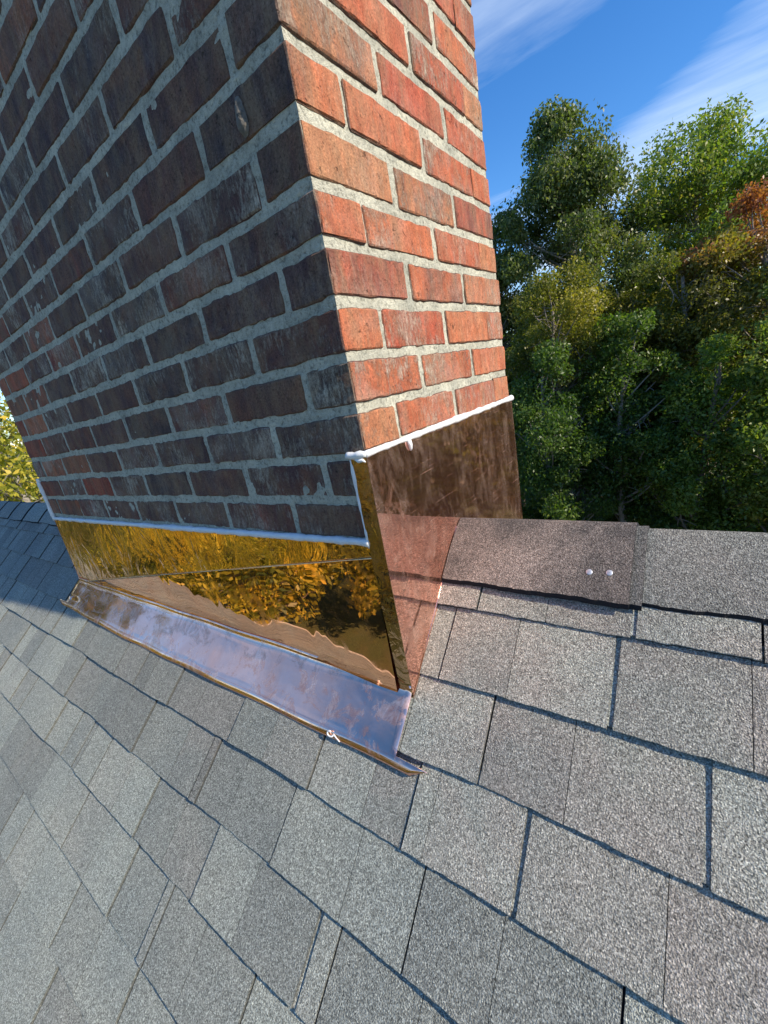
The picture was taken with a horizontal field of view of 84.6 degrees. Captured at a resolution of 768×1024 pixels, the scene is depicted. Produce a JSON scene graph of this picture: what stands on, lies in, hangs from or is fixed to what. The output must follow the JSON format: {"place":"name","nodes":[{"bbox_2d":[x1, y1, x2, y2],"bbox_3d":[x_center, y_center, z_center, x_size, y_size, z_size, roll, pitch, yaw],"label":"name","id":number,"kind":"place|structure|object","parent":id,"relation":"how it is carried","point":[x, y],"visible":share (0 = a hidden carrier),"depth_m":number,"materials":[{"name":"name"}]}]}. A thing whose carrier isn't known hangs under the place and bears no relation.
{"place":"outdoors","nodes":[
{"label":"outdoors","id":0,"kind":"place"},
{"bbox_2d":[0,501,767,1023],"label":"roof","id":1,"kind":"structure","parent":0,"point":[568,825],"depth_m":0.63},
{"bbox_2d":[0,0,522,775],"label":"brick chimney","id":2,"kind":"object","parent":1,"relation":"on","point":[254,378],"visible":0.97,"depth_m":0.72,"materials":[{"name":"brick"}]},
{"bbox_2d":[0,0,767,447],"label":"sky","id":3,"kind":"structure","parent":0,"point":[652,63],"materials":[{"name":"blue"}]},
{"bbox_2d":[4,444,765,530],"bbox_3d":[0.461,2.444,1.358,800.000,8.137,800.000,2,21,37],"label":"ground","id":4,"kind":"structure","parent":0,"point":[725,490],"depth_m":18.01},
{"bbox_2d":[5,440,30,500],"bbox_3d":[0.116,2.983,0.968,93.929,12.569,92.902,2,21,37],"label":"distant wood","id":5,"kind":"object","parent":4,"relation":"on","point":[22,460],"depth_m":28.57,"materials":[{"name":"green plant"}]},
{"bbox_2d":[0,392,44,502],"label":"willowy tree","id":6,"kind":"object","parent":4,"relation":"on","point":[16,486],"visible":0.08,"depth_m":8.40,"materials":[{"name":"yellow plant"}]},
{"bbox_2d":[491,206,552,507],"bbox_3d":[4.158,-3.952,14.351,3.429,11.298,3.574,-19,18,-26],"label":"oak tree","id":7,"kind":"object","parent":4,"relation":"on","point":[505,310],"visible":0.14,"depth_m":12.69,"materials":[{"name":"green plant"}]},
{"bbox_2d":[502,298,558,456],"bbox_3d":[5.797,-5.262,20.592,7.161,9.616,6.390,2,21,37],"label":"woodland tree","id":8,"kind":"object","parent":4,"relation":"on","point":[516,397],"depth_m":20.11,"materials":[{"name":"green plant"}]},
{"bbox_2d":[508,338,632,520],"bbox_3d":[4.322,-0.626,10.653,3.430,7.058,3.686,2,21,37],"label":"understorey tree","id":9,"kind":"object","parent":4,"relation":"on","point":[537,425],"visible":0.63,"depth_m":9.60,"materials":[{"name":"green plant"}]},
{"bbox_2d":[505,255,639,518],"bbox_3d":[4.984,-1.809,11.096,3.059,8.805,3.278,-23,20,-35],"label":"yellow tree","id":10,"kind":"object","parent":4,"relation":"on","point":[542,326],"visible":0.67,"depth_m":9.94,"materials":[{"name":"green plant"}]},
{"bbox_2d":[491,94,663,511],"bbox_3d":[5.826,-4.656,12.761,4.436,12.923,4.718,2,21,37],"label":"oak tree","id":11,"kind":"object","parent":4,"relation":"on","point":[564,192],"visible":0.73,"depth_m":10.77,"materials":[{"name":"green plant"}]},
{"bbox_2d":[534,304,649,493],"bbox_3d":[8.994,-5.009,19.201,6.650,8.770,6.694,2,21,37],"label":"woodland tree","id":12,"kind":"object","parent":4,"relation":"on","point":[566,412],"depth_m":18.68,"materials":[{"name":"green plant"}]},
{"bbox_2d":[566,272,686,501],"bbox_3d":[6.896,-2.265,11.887,3.294,8.514,3.270,-4,18,22],"label":"understorey tree","id":13,"kind":"object","parent":4,"relation":"on","point":[627,297],"visible":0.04,"depth_m":10.69,"materials":[{"name":"green plant"}]},
{"bbox_2d":[563,307,702,528],"bbox_3d":[5.721,-0.892,10.088,3.043,7.374,3.107,2,21,37],"label":"understorey tree","id":14,"kind":"object","parent":4,"relation":"on","point":[630,404],"visible":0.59,"depth_m":9.22,"materials":[{"name":"green plant"}]},
{"bbox_2d":[603,91,767,384],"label":"oak tree","id":15,"kind":"object","parent":4,"relation":"on","point":[679,197],"visible":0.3,"depth_m":10.89,"materials":[{"name":"green plant"}]},
{"bbox_2d":[609,220,767,477],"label":"tree","id":16,"kind":"object","parent":4,"relation":"on","point":[665,331],"visible":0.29,"depth_m":9.21,"materials":[{"name":"green plant"}]},
{"bbox_2d":[616,330,767,532],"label":"understorey tree","id":17,"kind":"object","parent":4,"relation":"on","point":[690,497],"visible":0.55,"depth_m":8.40,"materials":[{"name":"green plant"}]},
{"bbox_2d":[670,175,767,502],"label":"maple tree","id":18,"kind":"object","parent":4,"relation":"on","point":[751,201],"visible":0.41,"depth_m":8.70,"materials":[{"name":"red plant"}]},
{"bbox_2d":[707,315,753,491],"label":"woodland tree","id":19,"kind":"object","parent":4,"relation":"on","point":[726,474],"depth_m":16.54,"materials":[{"name":"green plant"}]},
{"bbox_2d":[703,283,767,532],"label":"understorey tree","id":20,"kind":"object","parent":4,"relation":"on","point":[753,477],"visible":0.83,"depth_m":7.70,"materials":[{"name":"green plant"}]}
]}

